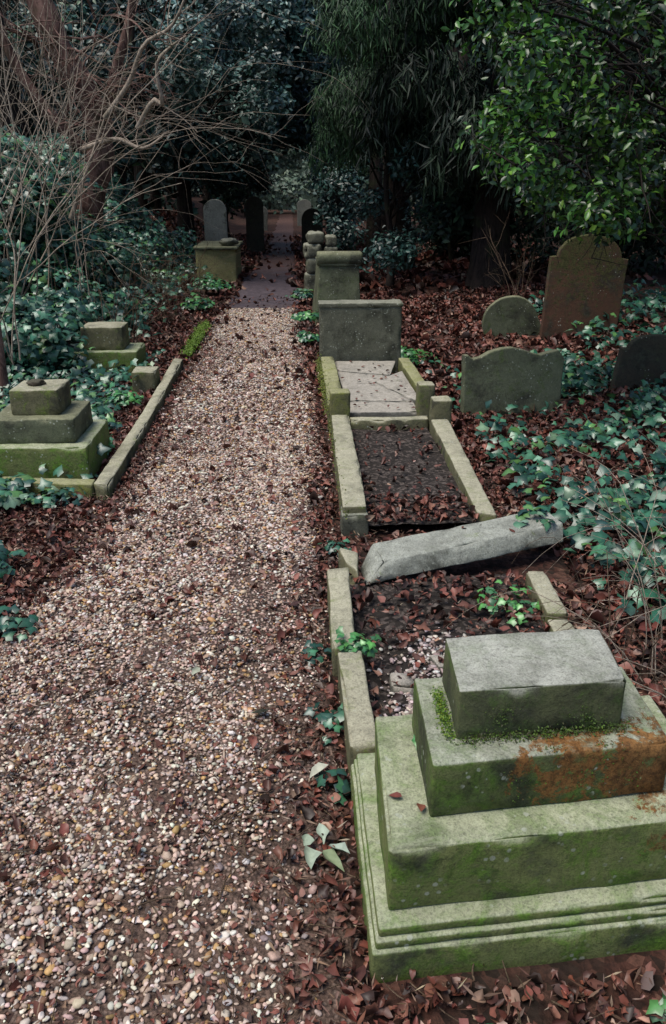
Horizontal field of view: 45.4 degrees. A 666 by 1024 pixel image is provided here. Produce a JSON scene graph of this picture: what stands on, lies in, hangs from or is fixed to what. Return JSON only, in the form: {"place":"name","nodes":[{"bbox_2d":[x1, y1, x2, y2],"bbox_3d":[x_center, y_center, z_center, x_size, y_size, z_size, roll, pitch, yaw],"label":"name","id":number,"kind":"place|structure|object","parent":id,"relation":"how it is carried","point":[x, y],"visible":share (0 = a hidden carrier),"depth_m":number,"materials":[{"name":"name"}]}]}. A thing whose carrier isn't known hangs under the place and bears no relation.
{"place":"outdoors","nodes":[
{"label":"outdoors","id":0,"kind":"place"},
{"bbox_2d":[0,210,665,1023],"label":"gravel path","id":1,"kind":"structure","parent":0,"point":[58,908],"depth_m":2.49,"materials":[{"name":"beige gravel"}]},
{"bbox_2d":[0,604,38,643],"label":"ivy sprig","id":2,"kind":"object","parent":1,"relation":"on","point":[7,624],"visible":1,"depth_m":3.06,"materials":[{"name":"green plant"}]},
{"bbox_2d":[0,471,58,509],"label":"ivy sprig","id":3,"kind":"object","parent":1,"relation":"on","point":[12,497],"visible":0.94,"depth_m":4.26,"materials":[{"name":"green plant"}]},
{"bbox_2d":[23,487,85,508],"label":"ivy sprig","id":4,"kind":"object","parent":1,"relation":"on","point":[62,493],"visible":0.91,"depth_m":4.30,"materials":[{"name":"green plant"}]},
{"bbox_2d":[107,442,114,455],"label":"weed clump","id":5,"kind":"object","parent":1,"relation":"on","point":[111,445],"visible":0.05,"depth_m":5.15,"materials":[{"name":"green plant"}]},
{"bbox_2d":[100,390,143,406],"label":"weed clump","id":6,"kind":"object","parent":1,"relation":"on","point":[124,399],"visible":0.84,"depth_m":6.30,"materials":[{"name":"green plant"}]},
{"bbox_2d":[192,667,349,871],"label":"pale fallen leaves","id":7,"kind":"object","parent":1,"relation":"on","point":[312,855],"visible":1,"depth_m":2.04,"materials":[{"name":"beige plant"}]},
{"bbox_2d":[296,330,318,342],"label":"ivy sprig","id":8,"kind":"object","parent":1,"relation":"on","point":[303,336],"visible":0.99,"depth_m":8.65,"materials":[{"name":"green plant"}]},
{"bbox_2d":[301,640,331,666],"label":"ivy sprig","id":9,"kind":"object","parent":1,"relation":"on","point":[310,651],"visible":0.95,"depth_m":2.90,"materials":[{"name":"green plant"}]},
{"bbox_2d":[0,204,665,1023],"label":"fallen leaves","id":10,"kind":"object","parent":1,"relation":"on","point":[458,304],"depth_m":3.94,"materials":[{"name":"brown plant"}]},
{"bbox_2d":[285,288,312,299],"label":"ivy sprig","id":11,"kind":"object","parent":10,"relation":"on","point":[298,294],"visible":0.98,"depth_m":11.76,"materials":[{"name":"green plant"}]},
{"bbox_2d":[290,310,318,321],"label":"ivy sprig","id":12,"kind":"object","parent":10,"relation":"on","point":[305,315],"visible":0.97,"depth_m":9.73,"materials":[{"name":"green plant"}]},
{"bbox_2d":[513,503,555,530],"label":"ivy sprig","id":13,"kind":"object","parent":10,"relation":"on","point":[525,512],"visible":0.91,"depth_m":3.68,"materials":[{"name":"green plant"}]},
{"bbox_2d":[316,538,351,554],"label":"weed clump","id":14,"kind":"object","parent":1,"relation":"on","point":[329,546],"visible":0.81,"depth_m":3.75,"materials":[{"name":"green plant"}]},
{"bbox_2d":[0,195,665,1023],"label":"ground","id":15,"kind":"structure","parent":0,"point":[602,969],"depth_m":3.47,"materials":[{"name":"brown soil"}]},
{"bbox_2d":[0,323,9,397],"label":"sapling trunk","id":16,"kind":"object","parent":15,"relation":"on","point":[4,381],"visible":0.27,"depth_m":6.18,"materials":[{"name":"brown plant"}]},
{"bbox_2d":[0,540,26,578],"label":"ivy sprig","id":17,"kind":"object","parent":15,"relation":"on","point":[4,564],"visible":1,"depth_m":3.58,"materials":[{"name":"green plant"}]},
{"bbox_2d":[0,379,109,478],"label":"stepped pedestal","id":18,"kind":"object","parent":15,"relation":"on","point":[51,424],"visible":0.96,"depth_m":4.62,"materials":[{"name":"stone"}]},
{"bbox_2d":[0,0,168,206],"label":"ivy clad tree","id":19,"kind":"object","parent":15,"relation":"on","point":[75,30],"visible":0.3,"depth_m":13.95,"materials":[{"name":"green plant"}]},
{"bbox_2d":[1,358,183,499],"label":"long grave kerb","id":20,"kind":"structure","parent":15,"relation":"on","point":[107,481],"depth_m":5.21,"materials":[{"name":"stone"}]},
{"bbox_2d":[0,124,197,380],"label":"ivy thicket","id":21,"kind":"object","parent":15,"relation":"on","point":[48,311],"visible":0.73,"depth_m":9.07,"materials":[{"name":"green plant"}]},
{"bbox_2d":[0,211,207,502],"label":"ivy groundcover","id":22,"kind":"object","parent":15,"relation":"on","point":[99,408],"visible":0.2,"depth_m":6.90,"materials":[{"name":"green plant"}]},
{"bbox_2d":[0,0,212,276],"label":"leaning dead tree","id":23,"kind":"object","parent":15,"relation":"on","point":[101,166],"visible":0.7,"depth_m":10.25,"materials":[{"name":"brown plant"}]},
{"bbox_2d":[71,322,146,374],"bbox_3d":[-2.116,-1.537,7.528,0.604,0.469,0.488,-1,22,-3],"label":"stepped pedestal","id":24,"kind":"object","parent":15,"relation":"on","point":[109,341],"visible":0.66,"depth_m":7.34,"materials":[{"name":"stone"}]},
{"bbox_2d":[0,0,245,323],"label":"bare shrub","id":25,"kind":"object","parent":15,"relation":"on","point":[45,219],"visible":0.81,"depth_m":8.40,"materials":[{"name":"brown plant"}]},
{"bbox_2d":[43,0,216,230],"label":"crooked bough","id":26,"kind":"object","parent":15,"relation":"on","point":[146,111],"visible":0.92,"depth_m":8.27,"materials":[{"name":"brown wood"}]},
{"bbox_2d":[53,218,242,342],"bbox_3d":[-1.990,-2.329,8.176,2.065,1.286,1.365,7,23,16],"label":"bramble","id":27,"kind":"object","parent":15,"relation":"on","point":[133,311],"visible":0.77,"depth_m":8.19,"materials":[{"name":"brown plant"}]},
{"bbox_2d":[0,0,315,364],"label":"bare shrub","id":28,"kind":"object","parent":15,"relation":"on","point":[15,285],"visible":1,"depth_m":6.60,"materials":[{"name":"brown plant"}]},
{"bbox_2d":[0,0,327,342],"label":"bare shrub","id":29,"kind":"object","parent":15,"relation":"on","point":[35,270],"visible":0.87,"depth_m":7.59,"materials":[{"name":"brown plant"}]},
{"bbox_2d":[0,0,368,240],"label":"bare shrub","id":30,"kind":"object","parent":15,"relation":"on","point":[24,3],"visible":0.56,"depth_m":9.68,"materials":[{"name":"brown plant"}]},
{"bbox_2d":[137,222,235,300],"bbox_3d":[-2.113,-3.692,11.756,1.442,1.129,1.469,5,23,12],"label":"bramble","id":31,"kind":"object","parent":15,"relation":"on","point":[182,285],"visible":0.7,"depth_m":11.89,"materials":[{"name":"brown plant"}]},
{"bbox_2d":[106,211,269,322],"bbox_3d":[-1.838,-3.071,10.055,2.045,1.520,1.529,-6,23,-14],"label":"bramble","id":32,"kind":"object","parent":15,"relation":"on","point":[165,290],"visible":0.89,"depth_m":10.02,"materials":[{"name":"brown plant"}]},
{"bbox_2d":[178,319,211,358],"bbox_3d":[-1.528,-1.976,8.997,0.241,0.103,2.398,-1,22,-3],"label":"moss cushion","id":33,"kind":"object","parent":15,"relation":"on","point":[196,333],"visible":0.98,"depth_m":8.88,"materials":[{"name":"green plant"}]},
{"bbox_2d":[183,324,208,356],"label":"mossy kerb","id":34,"kind":"structure","parent":15,"relation":"on","point":[199,337],"depth_m":8.72,"materials":[{"name":"green plant"}]},
{"bbox_2d":[179,292,214,309],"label":"ivy sprig","id":35,"kind":"object","parent":15,"relation":"on","point":[203,304],"visible":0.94,"depth_m":11.05,"materials":[{"name":"green plant"}]},
{"bbox_2d":[117,0,296,209],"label":"privet tree","id":36,"kind":"object","parent":15,"relation":"on","point":[250,19],"visible":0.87,"depth_m":13.39,"materials":[{"name":"green plant"}]},
{"bbox_2d":[193,272,234,289],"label":"ivy sprig","id":37,"kind":"object","parent":15,"relation":"on","point":[216,284],"visible":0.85,"depth_m":12.84,"materials":[{"name":"green plant"}]},
{"bbox_2d":[96,0,334,248],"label":"holly tree","id":38,"kind":"object","parent":15,"relation":"on","point":[289,51],"visible":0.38,"depth_m":19.07,"materials":[{"name":"green plant"}]},
{"bbox_2d":[203,199,227,240],"bbox_3d":[-2.480,-5.814,16.948,0.486,1.563,0.100,-1,22,-3],"label":"rounded headstone","id":39,"kind":"object","parent":15,"relation":"on","point":[215,213],"visible":0.44,"depth_m":16.77,"materials":[{"name":"grey stone"}]},
{"bbox_2d":[193,238,242,281],"bbox_3d":[-2.199,-4.935,15.499,0.827,0.826,1.877,-1,22,-3],"label":"chest tomb","id":40,"kind":"object","parent":15,"relation":"on","point":[230,247],"visible":0.79,"depth_m":14.72,"materials":[{"name":"stone"}]},
{"bbox_2d":[183,136,275,237],"bbox_3d":[-2.818,-9.542,23.919,2.226,2.718,10.491,-1,22,-3],"label":"laurel shrub","id":41,"kind":"object","parent":15,"relation":"on","point":[229,196],"visible":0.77,"depth_m":22.47,"materials":[{"name":"green plant"}]},
{"bbox_2d":[245,196,264,252],"bbox_3d":[-2.114,-7.710,21.604,0.486,1.584,0.100,-1,22,-3],"label":"dark headstone","id":42,"kind":"object","parent":15,"relation":"on","point":[254,223],"visible":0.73,"depth_m":21.53,"materials":[{"name":"stone"}]},
{"bbox_2d":[263,206,267,230],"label":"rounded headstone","id":43,"kind":"object","parent":15,"relation":"on","point":[265,211],"visible":0.3,"depth_m":30.85,"materials":[{"name":"grey stone"}]},
{"bbox_2d":[2,0,599,257],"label":"distant trunks","id":44,"kind":"object","parent":15,"relation":"on","point":[373,184],"visible":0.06,"depth_m":20.65,"materials":[{"name":"brown plant"}]},
{"bbox_2d":[297,199,310,225],"bbox_3d":[-1.217,-12.605,33.721,0.607,1.164,0.100,-1,22,-3],"label":"rounded headstone","id":45,"kind":"object","parent":15,"relation":"on","point":[302,206],"visible":0.52,"depth_m":33.59,"materials":[{"name":"grey stone"}]},
{"bbox_2d":[301,208,322,249],"bbox_3d":[-0.592,-7.970,22.669,0.607,1.266,0.100,-1,22,-3],"label":"dark headstone","id":46,"kind":"object","parent":15,"relation":"on","point":[307,218],"visible":0.51,"depth_m":22.54,"materials":[{"name":"stone"}]},
{"bbox_2d":[18,0,614,209],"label":"background hedge","id":47,"kind":"object","parent":15,"relation":"on","point":[313,200],"depth_m":55.84,"materials":[{"name":"green plant"}]},
{"bbox_2d":[303,231,337,290],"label":"stacked rough stones","id":48,"kind":"object","parent":15,"relation":"on","point":[312,246],"visible":0.59,"depth_m":12.73,"materials":[{"name":"grey stone"}]},
{"bbox_2d":[313,352,330,417],"bbox_3d":[-0.075,-1.063,6.568,0.146,0.228,1.956,-1,22,-3],"label":"moss cushion","id":49,"kind":"object","parent":15,"relation":"on","point":[320,374],"visible":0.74,"depth_m":6.51,"materials":[{"name":"green plant"}]},
{"bbox_2d":[304,701,343,746],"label":"ivy sprig","id":50,"kind":"object","parent":15,"relation":"on","point":[326,718],"visible":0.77,"depth_m":2.53,"materials":[{"name":"green plant"}]},
{"bbox_2d":[314,768,350,804],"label":"ivy sprig","id":51,"kind":"object","parent":15,"relation":"on","point":[341,786],"visible":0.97,"depth_m":2.26,"materials":[{"name":"green plant"}]},
{"bbox_2d":[3,0,665,249],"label":"distant trees","id":52,"kind":"object","parent":15,"relation":"on","point":[295,153],"visible":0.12,"depth_m":22.61,"materials":[{"name":"green plant"}]},
{"bbox_2d":[312,251,361,324],"bbox_3d":[0.034,-3.019,10.610,0.605,0.943,1.302,-1,22,-3],"label":"roll top tomb","id":53,"kind":"object","parent":15,"relation":"on","point":[336,275],"visible":0.67,"depth_m":10.00,"materials":[{"name":"grey stone"}]},
{"bbox_2d":[301,142,374,250],"bbox_3d":[0.137,-7.802,19.506,1.772,3.106,6.955,-1,22,-3],"label":"laurel shrub","id":54,"kind":"object","parent":15,"relation":"on","point":[340,227],"visible":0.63,"depth_m":17.96,"materials":[{"name":"green plant"}]},
{"bbox_2d":[338,548,359,586],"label":"broken kerb end","id":55,"kind":"structure","parent":15,"relation":"on","point":[347,558],"depth_m":3.47,"materials":[{"name":"stone"}]},
{"bbox_2d":[318,299,423,421],"bbox_3d":[0.329,-1.283,6.645,0.844,0.700,2.117,-1,22,-3],"label":"upright headstone","id":56,"kind":"object","parent":15,"relation":"on","point":[360,333],"visible":0.75,"depth_m":7.29,"materials":[{"name":"grey stone"}]},
{"bbox_2d":[338,120,449,288],"bbox_3d":[1.164,-5.459,13.748,2.124,3.107,4.198,-1,22,-3],"label":"shrub","id":57,"kind":"object","parent":15,"relation":"on","point":[393,251],"visible":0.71,"depth_m":13.31,"materials":[{"name":"green plant"}]},
{"bbox_2d":[301,0,494,272],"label":"yew tree","id":58,"kind":"object","parent":15,"relation":"on","point":[340,19],"visible":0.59,"depth_m":11.85,"materials":[{"name":"green plant"}]},
{"bbox_2d":[329,381,496,537],"bbox_3d":[0.418,-0.370,4.823,0.864,0.376,2.124,-1,22,-3],"label":"kerbed grave","id":59,"kind":"object","parent":15,"relation":"on","point":[434,413],"visible":0.84,"depth_m":4.75,"materials":[{"name":"stone"}]},
{"bbox_2d":[327,415,348,518],"bbox_3d":[0.019,-0.284,4.663,0.054,0.194,1.814,-1,22,-3],"label":"moss cushion","id":60,"kind":"object","parent":59,"relation":"on","point":[332,441],"visible":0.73,"depth_m":4.90,"materials":[{"name":"green plant"}]},
{"bbox_2d":[401,346,436,364],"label":"weed clump","id":61,"kind":"object","parent":15,"relation":"on","point":[413,357],"visible":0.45,"depth_m":7.88,"materials":[{"name":"green plant"}]},
{"bbox_2d":[327,568,574,780],"bbox_3d":[0.463,0.515,2.868,0.937,0.199,1.328,-1,22,-3],"label":"grave kerb surround","id":62,"kind":"object","parent":15,"relation":"on","point":[352,671],"visible":0.26,"depth_m":3.00,"materials":[{"name":"stone"}]},
{"bbox_2d":[334,626,381,657],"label":"kerb weed","id":63,"kind":"object","parent":62,"relation":"on","point":[364,646],"visible":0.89,"depth_m":2.77,"materials":[{"name":"green plant"}]},
{"bbox_2d":[360,510,562,584],"bbox_3d":[0.575,0.151,3.580,0.980,0.171,0.180,-8,23,-18],"label":"fallen kerb stone","id":64,"kind":"object","parent":62,"relation":"on","point":[428,551],"visible":0.98,"depth_m":3.53,"materials":[{"name":"grey stone"}]},
{"bbox_2d":[477,579,538,625],"bbox_3d":[0.707,0.349,3.143,0.236,0.098,0.269,-13,25,-29],"label":"weed clump","id":65,"kind":"object","parent":62,"relation":"on","point":[492,608],"visible":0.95,"depth_m":3.13,"materials":[{"name":"green plant"}]},
{"bbox_2d":[314,0,665,290],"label":"yew tree","id":66,"kind":"object","parent":15,"relation":"on","point":[441,123],"visible":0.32,"depth_m":11.63,"materials":[{"name":"green plant"}]},
{"bbox_2d":[458,212,550,296],"bbox_3d":[2.134,-3.098,9.877,1.145,1.335,1.489,6,23,15],"label":"bare shrub","id":67,"kind":"object","parent":15,"relation":"on","point":[510,278],"visible":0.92,"depth_m":10.04,"materials":[{"name":"brown plant"}]},
{"bbox_2d":[350,629,665,982],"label":"stepped grave monument","id":68,"kind":"object","parent":15,"relation":"on","point":[461,871],"visible":0.97,"depth_m":1.77,"materials":[{"name":"stone"}]},
{"bbox_2d":[427,682,455,742],"bbox_3d":[0.261,0.477,1.876,0.057,0.050,0.218,-1,22,-3],"label":"moss cushion","id":69,"kind":"object","parent":68,"relation":"on","point":[441,708],"visible":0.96,"depth_m":1.87,"materials":[{"name":"green plant"}]},
{"bbox_2d":[445,717,639,747],"bbox_3d":[0.474,0.505,1.806,0.451,0.063,0.061,-3,22,-7],"label":"moss cushion","id":70,"kind":"object","parent":68,"relation":"on","point":[548,734],"visible":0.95,"depth_m":1.80,"materials":[{"name":"green plant"}]},
{"bbox_2d":[484,705,608,730],"bbox_3d":[0.471,0.475,1.802,0.320,0.116,0.023,-2,22,-5],"label":"moss cushion","id":71,"kind":"object","parent":68,"relation":"on","point":[589,717],"visible":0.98,"depth_m":1.80,"materials":[{"name":"green plant"}]},
{"bbox_2d":[496,733,642,809],"bbox_3d":[0.517,0.589,1.788,0.400,0.194,0.035,-3,22,-8],"label":"moss cushion","id":72,"kind":"object","parent":68,"relation":"on","point":[577,764],"visible":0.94,"depth_m":1.77,"materials":[{"name":"plant"}]},
{"bbox_2d":[482,295,540,337],"bbox_3d":[2.025,-2.130,9.087,0.625,0.664,0.080,-21,23,13],"label":"leaning headstone","id":73,"kind":"object","parent":15,"relation":"on","point":[503,316],"visible":0.52,"depth_m":9.01,"materials":[{"name":"grey stone"}]},
{"bbox_2d":[460,346,563,415],"bbox_3d":[1.372,-0.940,6.121,0.806,0.654,0.075,-4,18,-10],"label":"wavy headstone","id":74,"kind":"object","parent":15,"relation":"on","point":[502,378],"visible":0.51,"depth_m":6.06,"materials":[{"name":"grey stone"}]},
{"bbox_2d":[407,128,665,275],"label":"laurel shrub","id":75,"kind":"object","parent":15,"relation":"on","point":[449,236],"visible":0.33,"depth_m":13.31,"materials":[{"name":"green plant"}]},
{"bbox_2d":[419,278,665,623],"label":"ivy groundcover","id":76,"kind":"object","parent":15,"relation":"on","point":[589,378],"visible":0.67,"depth_m":4.83,"materials":[{"name":"green plant"}]},
{"bbox_2d":[440,0,665,268],"bbox_3d":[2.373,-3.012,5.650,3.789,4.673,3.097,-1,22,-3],"label":"holly tree","id":77,"kind":"object","parent":15,"relation":"on","point":[596,126],"visible":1,"depth_m":5.05,"materials":[{"name":"green plant"}]},
{"bbox_2d":[449,523,665,697],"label":"bramble","id":78,"kind":"object","parent":15,"relation":"on","point":[614,644],"visible":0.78,"depth_m":2.75,"materials":[{"name":"brown plant"}]},
{"bbox_2d":[539,234,627,339],"bbox_3d":[2.733,-2.333,8.723,0.826,1.343,0.100,3,22,2],"label":"tall headstone","id":79,"kind":"object","parent":15,"relation":"on","point":[584,290],"visible":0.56,"depth_m":8.63,"materials":[{"name":"brown stone"}]},
{"bbox_2d":[512,537,665,694],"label":"bramble","id":80,"kind":"object","parent":15,"relation":"on","point":[632,631],"visible":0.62,"depth_m":2.79,"materials":[{"name":"brown plant"}]},
{"bbox_2d":[536,421,665,673],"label":"bramble","id":81,"kind":"object","parent":15,"relation":"on","point":[659,595],"visible":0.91,"depth_m":3.13,"materials":[{"name":"brown plant"}]},
{"bbox_2d":[579,470,665,492],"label":"bramble","id":82,"kind":"object","parent":15,"relation":"on","point":[630,480],"visible":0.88,"depth_m":4.02,"materials":[{"name":"brown plant"}]},
{"bbox_2d":[610,334,665,390],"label":"dark headstone","id":83,"kind":"object","parent":15,"relation":"on","point":[640,358],"visible":0.52,"depth_m":6.50,"materials":[{"name":"stone"}]},
{"bbox_2d":[646,992,665,1023],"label":"ivy sprig","id":84,"kind":"object","parent":15,"relation":"on","point":[657,1007],"visible":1,"depth_m":1.64,"materials":[{"name":"green plant"}]}
]}

